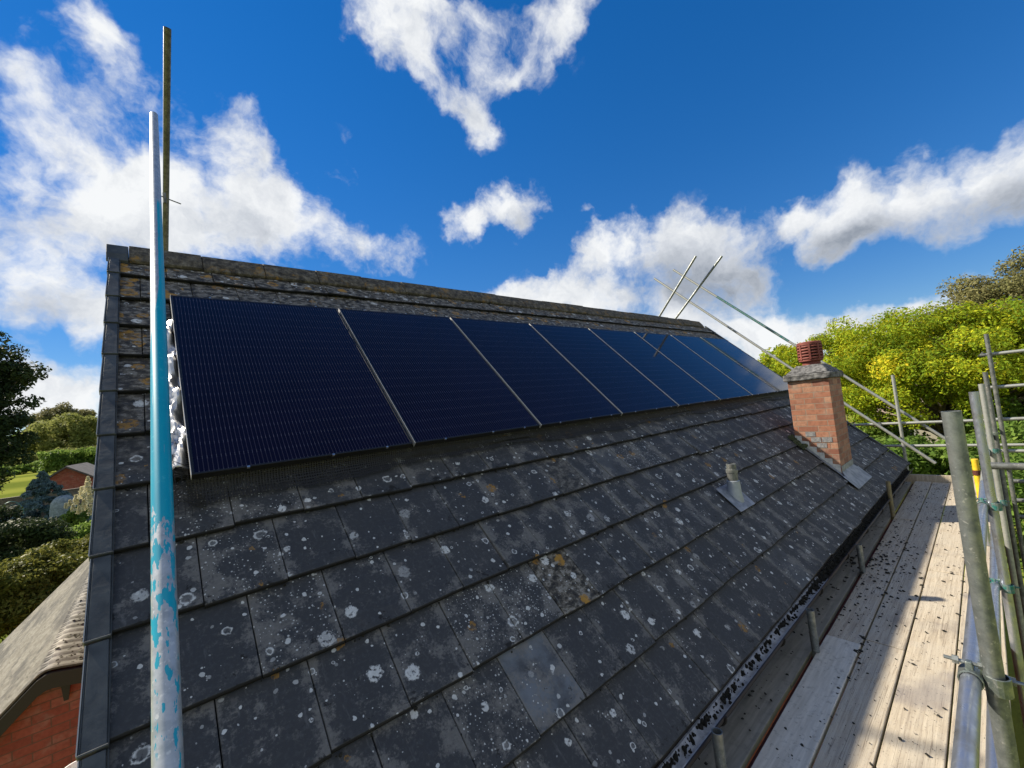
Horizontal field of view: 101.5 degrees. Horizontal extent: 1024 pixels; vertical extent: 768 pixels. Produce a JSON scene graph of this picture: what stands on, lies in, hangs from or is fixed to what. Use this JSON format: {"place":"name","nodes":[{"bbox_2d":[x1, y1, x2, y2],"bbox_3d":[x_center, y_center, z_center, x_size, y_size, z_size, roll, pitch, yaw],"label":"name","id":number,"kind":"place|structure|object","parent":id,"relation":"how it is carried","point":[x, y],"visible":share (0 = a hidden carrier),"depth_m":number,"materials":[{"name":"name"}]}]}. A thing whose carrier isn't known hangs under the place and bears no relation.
{"place":"outdoors","nodes":[
{"label":"outdoors","id":0,"kind":"place"},
{"bbox_2d":[0,558,89,767],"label":"garage","id":1,"kind":"structure","parent":0,"point":[41,656],"depth_m":3.73,"materials":[{"name":"tile"}]},
{"bbox_2d":[0,486,93,518],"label":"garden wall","id":2,"kind":"structure","parent":0,"point":[73,492],"depth_m":28.07,"materials":[{"name":"brown brick"}]},
{"bbox_2d":[0,415,1023,767],"bbox_3d":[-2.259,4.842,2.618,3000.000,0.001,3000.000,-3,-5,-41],"label":"ground","id":3,"kind":"structure","parent":0,"point":[16,485],"depth_m":6.42,"materials":[{"name":"green plant"}]},
{"bbox_2d":[0,504,30,532],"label":"garden shrub","id":4,"kind":"object","parent":3,"relation":"on","point":[16,512],"visible":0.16,"depth_m":15.01,"materials":[{"name":"green plant"}]},
{"bbox_2d":[0,460,40,475],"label":"hedge","id":5,"kind":"object","parent":3,"relation":"on","point":[21,469],"visible":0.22,"depth_m":115.67,"materials":[{"name":"green plant"}]},
{"bbox_2d":[0,331,51,493],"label":"dark tree","id":6,"kind":"object","parent":3,"relation":"on","point":[18,376],"visible":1,"depth_m":24.94,"materials":[{"name":"green plant"}]},
{"bbox_2d":[0,557,56,642],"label":"garden shrub","id":7,"kind":"object","parent":3,"relation":"on","point":[49,589],"visible":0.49,"depth_m":9.04,"materials":[{"name":"green plant"}]},
{"bbox_2d":[0,516,76,563],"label":"garden shrub","id":8,"kind":"object","parent":3,"relation":"on","point":[21,536],"visible":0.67,"depth_m":13.89,"materials":[{"name":"green plant"}]},
{"bbox_2d":[0,544,87,637],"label":"garden shrub","id":9,"kind":"object","parent":3,"relation":"on","point":[51,565],"visible":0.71,"depth_m":9.37,"materials":[{"name":"green plant"}]},
{"bbox_2d":[5,471,91,520],"bbox_3d":[-24.521,6.536,22.030,4.814,4.008,4.976,-3,-5,-41],"label":"blue spruce","id":10,"kind":"object","parent":3,"relation":"on","point":[42,485],"visible":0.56,"depth_m":21.62,"materials":[{"name":"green plant"}]},
{"bbox_2d":[1,445,96,465],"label":"hedge","id":11,"kind":"object","parent":3,"relation":"on","point":[37,458],"visible":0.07,"depth_m":121.74,"materials":[{"name":"green plant"}]},
{"bbox_2d":[11,412,97,461],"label":"tree","id":12,"kind":"object","parent":3,"relation":"on","point":[78,430],"visible":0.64,"depth_m":154.50,"materials":[{"name":"green plant"}]},
{"bbox_2d":[20,533,89,587],"bbox_3d":[-12.128,5.267,11.557,2.142,2.189,1.916,-3,-5,-41],"label":"garden shrub","id":13,"kind":"object","parent":3,"relation":"on","point":[78,546],"visible":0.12,"depth_m":11.38,"materials":[{"name":"green plant"}]},
{"bbox_2d":[24,402,95,431],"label":"tree","id":14,"kind":"object","parent":3,"relation":"on","point":[51,413],"visible":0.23,"depth_m":196.05,"materials":[{"name":"green plant"}]},
{"bbox_2d":[26,462,94,490],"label":"outbuilding","id":15,"kind":"structure","parent":3,"relation":"on","point":[71,476],"depth_m":32.06,"materials":[{"name":"brick"}]},
{"bbox_2d":[32,520,90,547],"bbox_3d":[-17.819,6.515,17.016,2.686,1.805,2.684,-3,-5,-41],"label":"garden shrub","id":16,"kind":"object","parent":3,"relation":"on","point":[83,529],"visible":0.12,"depth_m":16.67,"materials":[{"name":"green plant"}]},
{"bbox_2d":[49,495,76,516],"bbox_3d":[-21.969,5.932,20.496,0.959,0.970,0.913,-3,-5,-41],"label":"furniture cover","id":17,"kind":"object","parent":3,"relation":"on","point":[57,509],"visible":0.81,"depth_m":20.15,"materials":[{"name":"fabric"}]},
{"bbox_2d":[36,446,95,472],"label":"hedge","id":18,"kind":"object","parent":3,"relation":"on","point":[56,460],"visible":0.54,"depth_m":107.24,"materials":[{"name":"green plant"}]},
{"bbox_2d":[65,761,76,767],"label":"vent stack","id":19,"kind":"object","parent":3,"relation":"on","point":[73,764],"visible":0.27,"depth_m":2.22,"materials":[{"name":"white plastic"}]},
{"bbox_2d":[59,476,92,528],"bbox_3d":[-19.599,5.870,18.917,2.622,3.352,1.183,-8,-4,36],"label":"hydrangea","id":20,"kind":"object","parent":3,"relation":"on","point":[73,516],"visible":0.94,"depth_m":18.72,"materials":[{"name":"beige plant"}]},
{"bbox_2d":[75,244,912,767],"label":"house","id":21,"kind":"structure","parent":3,"relation":"on","point":[613,620],"depth_m":2.15,"materials":[{"name":"tile"}]},
{"bbox_2d":[150,111,183,767],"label":"raking tube","id":22,"kind":"object","parent":21,"relation":"attached to","point":[167,749],"visible":1,"depth_m":1.07,"materials":[{"name":"blue paint"}]},
{"bbox_2d":[163,26,170,250],"bbox_3d":[-3.814,-0.879,4.600,0.048,3.288,4.088,-3,-5,-42],"label":"raking tube","id":23,"kind":"object","parent":21,"relation":"attached to","point":[166,92],"visible":0.45,"depth_m":3.57,"materials":[{"name":"grey metal"}]},
{"bbox_2d":[161,192,180,203],"bbox_3d":[-2.943,-1.593,3.609,0.034,0.087,0.138,-9,-4,41],"label":"wire clip","id":24,"kind":"object","parent":23,"relation":"attached to","point":[164,197],"visible":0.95,"depth_m":3.58,"materials":[{"name":"grey metal"}]},
{"bbox_2d":[166,319,189,469],"bbox_3d":[-1.897,0.003,2.320,0.123,0.944,0.939,-3,-5,-41],"label":"foil sheet","id":25,"kind":"object","parent":21,"relation":"on","point":[178,433],"visible":0.45,"depth_m":2.21,"materials":[{"name":"silver metal"}]},
{"bbox_2d":[171,440,205,514],"bbox_3d":[-1.542,0.430,1.941,0.171,0.340,0.337,-3,-5,-41],"label":"bird mesh","id":26,"kind":"object","parent":21,"relation":"on","point":[176,493],"visible":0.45,"depth_m":1.90,"materials":[{"name":"black"}]},
{"bbox_2d":[170,295,412,479],"bbox_3d":[-1.476,-0.107,2.734,1.117,1.182,1.202,-3,-5,-41],"label":"solar panel","id":27,"kind":"object","parent":21,"relation":"attached to","point":[263,385],"visible":1,"depth_m":2.56,"materials":[{"name":"blue"}]},
{"bbox_2d":[338,308,539,446],"bbox_3d":[-0.632,-0.148,3.465,1.117,1.182,1.202,-3,-5,-41],"label":"solar panel","id":28,"kind":"object","parent":21,"relation":"attached to","point":[438,378],"visible":0.97,"depth_m":3.32,"materials":[{"name":"glass"}]},
{"bbox_2d":[186,391,788,506],"bbox_3d":[1.920,0.337,4.812,8.954,0.133,0.063,-3,-5,-41],"label":"bird guard","id":29,"kind":"object","parent":21,"relation":"on","point":[575,425],"visible":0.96,"depth_m":2.52,"materials":[{"name":"black metal"}]},
{"bbox_2d":[125,301,903,767],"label":"roof moss","id":30,"kind":"object","parent":21,"relation":"on","point":[487,581],"visible":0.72,"depth_m":2.23,"materials":[{"name":"plant"}]},
{"bbox_2d":[450,317,621,427],"bbox_3d":[0.211,-0.189,4.195,1.117,1.182,1.202,-3,-5,-41],"label":"solar panel","id":31,"kind":"object","parent":21,"relation":"attached to","point":[544,380],"visible":0.91,"depth_m":4.08,"materials":[{"name":"blue glass"}]},
{"bbox_2d":[529,324,677,415],"bbox_3d":[1.055,-0.230,4.926,1.117,1.182,1.202,-3,-5,-41],"label":"solar panel","id":32,"kind":"object","parent":21,"relation":"attached to","point":[616,381],"visible":0.84,"depth_m":4.82,"materials":[{"name":"blue glass"}]},
{"bbox_2d":[588,328,719,407],"bbox_3d":[1.898,-0.271,5.656,1.117,1.182,1.202,-3,-5,-41],"label":"solar panel","id":33,"kind":"object","parent":21,"relation":"attached to","point":[677,385],"visible":0.91,"depth_m":5.57,"materials":[{"name":"blue glass"}]},
{"bbox_2d":[659,256,696,315],"bbox_3d":[3.428,-1.465,9.989,0.048,2.496,2.322,-3,-5,-41],"label":"raking tube","id":34,"kind":"object","parent":21,"relation":"on","point":[678,284],"visible":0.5,"depth_m":9.52,"materials":[{"name":"grey metal"}]},
{"bbox_2d":[634,332,751,400],"bbox_3d":[2.742,-0.312,6.387,1.117,1.182,1.202,-3,-5,-41],"label":"solar panel","id":35,"kind":"object","parent":21,"relation":"attached to","point":[721,386],"visible":0.91,"depth_m":6.30,"materials":[{"name":"blue glass"}]},
{"bbox_2d":[674,256,722,318],"bbox_3d":[3.778,-1.427,9.892,0.048,2.403,2.643,-3,-5,-41],"label":"raking tube","id":36,"kind":"object","parent":21,"relation":"on","point":[699,286],"visible":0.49,"depth_m":9.36,"materials":[{"name":"grey metal"}]},
{"bbox_2d":[671,335,777,396],"bbox_3d":[3.585,-0.353,7.117,1.117,1.182,1.202,-3,-5,-41],"label":"solar panel","id":37,"kind":"object","parent":21,"relation":"attached to","point":[741,376],"visible":0.91,"depth_m":7.04,"materials":[{"name":"blue glass"}]},
{"bbox_2d":[700,337,788,392],"bbox_3d":[4.429,-0.394,7.848,1.117,1.182,1.202,-3,-5,-41],"label":"solar panel","id":38,"kind":"object","parent":21,"relation":"attached to","point":[768,376],"visible":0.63,"depth_m":7.80,"materials":[{"name":"blue glass"}]},
{"bbox_2d":[662,468,908,767],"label":"gutter moss","id":39,"kind":"object","parent":21,"relation":"on","point":[705,719],"visible":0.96,"depth_m":2.96,"materials":[{"name":"plant"}]},
{"bbox_2d":[711,727,726,767],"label":"short post","id":40,"kind":"object","parent":3,"relation":"on","point":[719,748],"visible":1,"depth_m":1.92,"materials":[{"name":"grey metal"}]},
{"bbox_2d":[747,484,912,767],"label":"ledger tube","id":41,"kind":"object","parent":40,"relation":"attached to","point":[795,686],"visible":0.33,"depth_m":2.88,"materials":[{"name":"grey metal"}]},
{"bbox_2d":[690,673,790,767],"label":"scaffold board","id":42,"kind":"object","parent":41,"relation":"on","point":[741,742],"visible":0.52,"depth_m":2.36,"materials":[{"name":"beige wood"}]},
{"bbox_2d":[751,635,861,767],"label":"scaffold board","id":43,"kind":"object","parent":41,"relation":"on","point":[813,702],"visible":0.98,"depth_m":2.39,"materials":[{"name":"beige wood"}]},
{"bbox_2d":[761,527,884,689],"bbox_3d":[3.091,1.860,3.954,3.745,0.044,0.207,-3,-5,-42],"label":"scaffold board","id":44,"kind":"object","parent":41,"relation":"on","point":[794,664],"visible":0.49,"depth_m":3.31,"materials":[{"name":"beige wood"}]},
{"bbox_2d":[698,482,989,766],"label":"moss debris","id":45,"kind":"object","parent":44,"relation":"on","point":[855,650],"visible":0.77,"depth_m":3.58,"materials":[{"name":"black plant"}]},
{"bbox_2d":[812,640,904,767],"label":"scaffold board","id":46,"kind":"object","parent":41,"relation":"on","point":[878,683],"visible":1,"depth_m":2.34,"materials":[{"name":"beige wood"}]},
{"bbox_2d":[827,519,914,648],"bbox_3d":[3.663,1.793,4.137,3.434,0.044,0.198,-3,-5,-42],"label":"scaffold board","id":47,"kind":"object","parent":41,"relation":"on","point":[872,602],"visible":0.73,"depth_m":3.66,"materials":[{"name":"beige wood"}]},
{"bbox_2d":[871,482,911,528],"bbox_3d":[5.583,1.734,6.167,2.915,0.044,0.207,-3,-5,-42],"label":"scaffold board","id":48,"kind":"object","parent":41,"relation":"on","point":[885,515],"visible":0.51,"depth_m":5.83,"materials":[{"name":"beige wood"}]},
{"bbox_2d":[866,503,944,652],"bbox_3d":[4.208,1.749,4.340,4.345,0.044,0.203,-3,-5,-42],"label":"scaffold board","id":49,"kind":"object","parent":41,"relation":"on","point":[925,532],"visible":0.89,"depth_m":3.65,"materials":[{"name":"beige wood"}]},
{"bbox_2d":[894,481,931,522],"bbox_3d":[5.891,1.684,6.114,2.514,0.044,0.198,-3,-5,-42],"label":"scaffold board","id":50,"kind":"object","parent":41,"relation":"on","point":[914,494],"visible":0.93,"depth_m":5.94,"materials":[{"name":"beige wood"}]},
{"bbox_2d":[924,482,950,504],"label":"scaffold board","id":51,"kind":"object","parent":41,"relation":"on","point":[942,493],"visible":0.84,"depth_m":6.23,"materials":[{"name":"beige wood"}]},
{"bbox_2d":[758,343,793,374],"bbox_3d":[22.677,0.460,35.584,7.317,7.691,7.635,-5,-3,-11],"label":"yellow tree","id":52,"kind":"object","parent":3,"relation":"on","point":[765,360],"visible":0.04,"depth_m":34.94,"materials":[{"name":"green plant"}]},
{"bbox_2d":[806,608,829,735],"bbox_3d":[2.215,2.978,2.827,0.048,2.835,0.048,-3,-5,-41],"label":"short post","id":53,"kind":"object","parent":3,"relation":"on","point":[813,633],"visible":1,"depth_m":2.89,"materials":[{"name":"grey metal"}]},
{"bbox_2d":[769,330,898,414],"bbox_3d":[14.558,0.826,18.963,5.186,6.591,5.545,-3,-5,-41],"label":"yellow tree","id":54,"kind":"object","parent":3,"relation":"on","point":[784,351],"visible":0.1,"depth_m":19.13,"materials":[{"name":"green plant"}]},
{"bbox_2d":[856,544,887,734],"bbox_3d":[3.477,2.936,3.943,0.048,2.800,0.048,-3,-5,-41],"label":"short post","id":55,"kind":"object","parent":3,"relation":"on","point":[860,555],"visible":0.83,"depth_m":4.00,"materials":[{"name":"grey metal"}]},
{"bbox_2d":[851,410,936,441],"bbox_3d":[14.661,2.510,16.973,3.540,2.969,3.884,-6,-3,3],"label":"shrub","id":56,"kind":"object","parent":3,"relation":"on","point":[875,432],"visible":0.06,"depth_m":15.90,"materials":[{"name":"green plant"}]},
{"bbox_2d":[885,481,912,639],"bbox_3d":[5.072,2.762,5.393,0.048,3.000,0.048,-3,-5,-41],"label":"short post","id":57,"kind":"object","parent":3,"relation":"on","point":[889,494],"visible":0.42,"depth_m":5.45,"materials":[{"name":"grey metal"}]},
{"bbox_2d":[785,295,1023,436],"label":"yellow tree","id":58,"kind":"object","parent":3,"relation":"on","point":[934,375],"visible":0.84,"depth_m":14.61,"materials":[{"name":"green plant"}]},
{"bbox_2d":[891,375,924,583],"bbox_3d":[6.986,2.003,7.313,0.048,4.354,0.048,-3,-5,-41],"label":"end standard","id":59,"kind":"object","parent":3,"relation":"on","point":[898,415],"visible":0.41,"depth_m":7.38,"materials":[{"name":"grey metal"}]},
{"bbox_2d":[853,419,1018,425],"bbox_3d":[7.267,0.625,6.973,0.048,0.073,2.500,-3,-5,-41],"label":"end rail","id":60,"kind":"object","parent":59,"relation":"attached to","point":[910,422],"visible":0.6,"depth_m":7.30,"materials":[{"name":"grey metal"}]},
{"bbox_2d":[884,443,1023,446],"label":"end rail","id":61,"kind":"object","parent":59,"relation":"attached to","point":[968,445],"visible":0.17,"depth_m":7.05,"materials":[{"name":"grey metal"}]},
{"bbox_2d":[673,269,944,439],"bbox_3d":[5.693,-0.964,8.778,0.050,4.374,4.384,-3,-5,-41],"label":"raking tube","id":62,"kind":"object","parent":61,"relation":"on","point":[822,362],"visible":0.79,"depth_m":8.61,"materials":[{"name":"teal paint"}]},
{"bbox_2d":[875,434,978,493],"bbox_3d":[12.963,2.701,12.898,3.248,2.448,2.951,-3,-5,-41],"label":"shrub","id":63,"kind":"object","parent":3,"relation":"on","point":[919,464],"visible":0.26,"depth_m":12.34,"materials":[{"name":"green plant"}]},
{"bbox_2d":[911,245,1023,351],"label":"olive tree","id":64,"kind":"object","parent":3,"relation":"on","point":[981,292],"visible":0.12,"depth_m":27.15,"materials":[{"name":"green plant"}]},
{"bbox_2d":[933,420,1023,512],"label":"shrub","id":65,"kind":"object","parent":3,"relation":"on","point":[1015,433],"visible":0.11,"depth_m":11.59,"materials":[{"name":"green plant"}]},
{"bbox_2d":[941,410,1019,767],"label":"scaffold standard","id":66,"kind":"object","parent":3,"relation":"on","point":[1003,733],"visible":1,"depth_m":1.32,"materials":[{"name":"silver metal"}]},
{"bbox_2d":[940,439,1023,578],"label":"shrub","id":67,"kind":"object","parent":3,"relation":"on","point":[1015,458],"visible":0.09,"depth_m":8.80,"materials":[{"name":"green plant"}]},
{"bbox_2d":[958,392,1023,437],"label":"shrub","id":68,"kind":"object","parent":3,"relation":"on","point":[1017,409],"visible":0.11,"depth_m":13.23,"materials":[{"name":"green plant"}]},
{"bbox_2d":[968,392,1023,725],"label":"scaffold standard","id":69,"kind":"object","parent":3,"relation":"on","point":[998,540],"visible":1,"depth_m":2.79,"materials":[{"name":"silver metal"}]},
{"bbox_2d":[950,480,987,767],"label":"guard rail","id":70,"kind":"object","parent":69,"relation":"attached to","point":[966,745],"visible":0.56,"depth_m":1.24,"materials":[{"name":"silver metal"}]},
{"bbox_2d":[943,654,1023,699],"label":"coupler","id":71,"kind":"object","parent":70,"relation":"attached to","point":[1000,689],"visible":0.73,"depth_m":1.31,"materials":[{"name":"metal"}]},
{"bbox_2d":[976,497,1007,510],"bbox_3d":[3.235,0.811,2.838,0.084,0.084,0.164,-3,-5,-41],"label":"coupler","id":72,"kind":"object","parent":70,"relation":"attached to","point":[998,506],"visible":0.78,"depth_m":2.80,"materials":[{"name":"teal paint"}]},
{"bbox_2d":[978,384,1023,657],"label":"scaffold standard","id":73,"kind":"object","parent":3,"relation":"on","point":[1003,514],"visible":0.94,"depth_m":4.37,"materials":[{"name":"silver metal"}]},
{"bbox_2d":[985,472,1001,767],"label":"guard rail","id":74,"kind":"object","parent":73,"relation":"attached to","point":[990,758],"visible":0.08,"depth_m":2.43,"materials":[{"name":"silver metal"}]},
{"bbox_2d":[996,497,1009,504],"bbox_3d":[5.126,1.228,4.410,0.082,0.082,0.160,-3,-5,-41],"label":"coupler","id":75,"kind":"object","parent":74,"relation":"attached to","point":[1004,502],"visible":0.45,"depth_m":4.36,"materials":[{"name":"teal paint"}]},
{"bbox_2d":[989,578,1019,593],"bbox_3d":[3.284,1.347,2.811,0.084,0.084,0.164,-3,-5,-41],"label":"coupler","id":76,"kind":"object","parent":74,"relation":"attached to","point":[1009,589],"visible":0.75,"depth_m":2.77,"materials":[{"name":"teal paint"}]},
{"bbox_3d":[5.437,0.690,4.787,4.430,0.078,0.048,-3,-5,-41],"label":"guard rail","id":77,"kind":"object","parent":73,"relation":"attached to","visible":0},
{"bbox_2d":[988,448,1001,453],"bbox_3d":[5.076,0.697,4.437,0.082,0.083,0.160,-3,-5,-41],"label":"coupler","id":78,"kind":"object","parent":77,"relation":"attached to","point":[996,450],"visible":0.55,"depth_m":4.39,"materials":[{"name":"teal paint"}]},
{"bbox_2d":[991,462,1023,469],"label":"transom tube","id":79,"kind":"object","parent":77,"relation":"attached to","point":[1006,466],"visible":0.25,"depth_m":3.51,"materials":[{"name":"silver metal"}]},
{"bbox_2d":[982,372,1023,615],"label":"scaffold standard","id":80,"kind":"object","parent":3,"relation":"on","point":[1004,486],"visible":0.94,"depth_m":5.34,"materials":[{"name":"grey metal"}]},
{"bbox_2d":[984,334,1023,570],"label":"scaffold standard","id":81,"kind":"object","parent":3,"relation":"on","point":[1004,442],"visible":1,"depth_m":6.00,"materials":[{"name":"grey metal"}]},
{"bbox_2d":[985,349,1023,356],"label":"cross rail","id":82,"kind":"object","parent":81,"relation":"attached to","point":[1008,352],"visible":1,"depth_m":5.98,"materials":[{"name":"grey metal"}]},
{"bbox_2d":[990,383,1023,388],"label":"cross rail","id":83,"kind":"object","parent":81,"relation":"attached to","point":[1010,386],"visible":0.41,"depth_m":5.98,"materials":[{"name":"grey metal"}]},
{"bbox_2d":[996,417,1023,420],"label":"cross rail","id":84,"kind":"object","parent":81,"relation":"attached to","point":[1012,418],"visible":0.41,"depth_m":5.97,"materials":[{"name":"grey metal"}]},
{"bbox_2d":[1001,449,1023,452],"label":"cross rail","id":85,"kind":"object","parent":81,"relation":"attached to","point":[1015,450],"visible":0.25,"depth_m":5.96,"materials":[{"name":"silver metal"}]},
{"bbox_2d":[1013,479,1023,483],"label":"cross rail","id":86,"kind":"object","parent":81,"relation":"attached to","point":[1021,481],"visible":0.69,"depth_m":5.97,"materials":[{"name":"silver metal"}]},
{"bbox_2d":[1016,498,1023,502],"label":"cross rail","id":87,"kind":"object","parent":81,"relation":"attached to","point":[1020,500],"visible":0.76,"depth_m":5.97,"materials":[{"name":"silver metal"}]},
{"bbox_2d":[0,0,1023,444],"label":"sky","id":88,"kind":"structure","parent":0,"point":[839,158],"materials":[{"name":"blue"}]},
{"bbox_2d":[852,401,942,442],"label":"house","id":89,"kind":"structure","parent":0,"point":[928,433],"depth_m":23.64,"materials":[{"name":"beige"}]},
{"bbox_2d":[876,570,963,767],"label":"scaffold board","id":90,"kind":"object","parent":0,"point":[922,681],"visible":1,"depth_m":2.49,"materials":[{"name":"beige wood"}]},
{"bbox_2d":[928,483,964,578],"bbox_3d":[5.537,1.667,5.222,4.215,0.044,0.224,-3,-5,-42],"label":"scaffold board","id":91,"kind":"object","parent":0,"point":[950,541],"visible":0.53,"depth_m":4.38,"materials":[{"name":"beige wood"}]},
{"bbox_2d":[947,592,1010,767],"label":"scaffold board","id":92,"kind":"object","parent":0,"point":[984,696],"visible":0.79,"depth_m":2.42,"materials":[{"name":"beige wood"}]},
{"bbox_2d":[963,484,1002,601],"bbox_3d":[5.535,1.652,4.919,4.615,0.044,0.212,-3,-5,-42],"label":"scaffold board","id":93,"kind":"object","parent":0,"point":[966,587],"visible":0.09,"depth_m":3.85,"materials":[{"name":"beige wood"}]},
{"bbox_2d":[905,474,974,487],"bbox_3d":[7.039,1.599,6.801,0.040,0.225,1.210,-3,-5,-41],"label":"toe board","id":94,"kind":"object","parent":93,"relation":"attached to","point":[912,478],"visible":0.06,"depth_m":6.91,"materials":[{"name":"beige wood"}]},
{"bbox_2d":[971,459,989,545],"bbox_3d":[4.852,1.218,4.324,0.062,0.883,0.062,-3,-5,-41],"label":"sleeved post","id":95,"kind":"object","parent":93,"relation":"on","point":[976,471],"visible":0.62,"depth_m":4.32,"materials":[{"name":"yellow paint"}]},
{"bbox_3d":[6.624,0.725,7.536,0.150,0.089,0.074,-3,-5,-41],"label":"coupler","id":96,"kind":"object","parent":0,"visible":0},
{"bbox_2d":[654,278,936,463],"bbox_3d":[5.340,-0.687,8.819,0.048,4.579,4.604,-3,-5,-41],"label":"raking tube","id":97,"kind":"object","parent":96,"relation":"attached to","point":[845,403],"visible":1,"depth_m":8.54,"materials":[{"name":"grey metal"}]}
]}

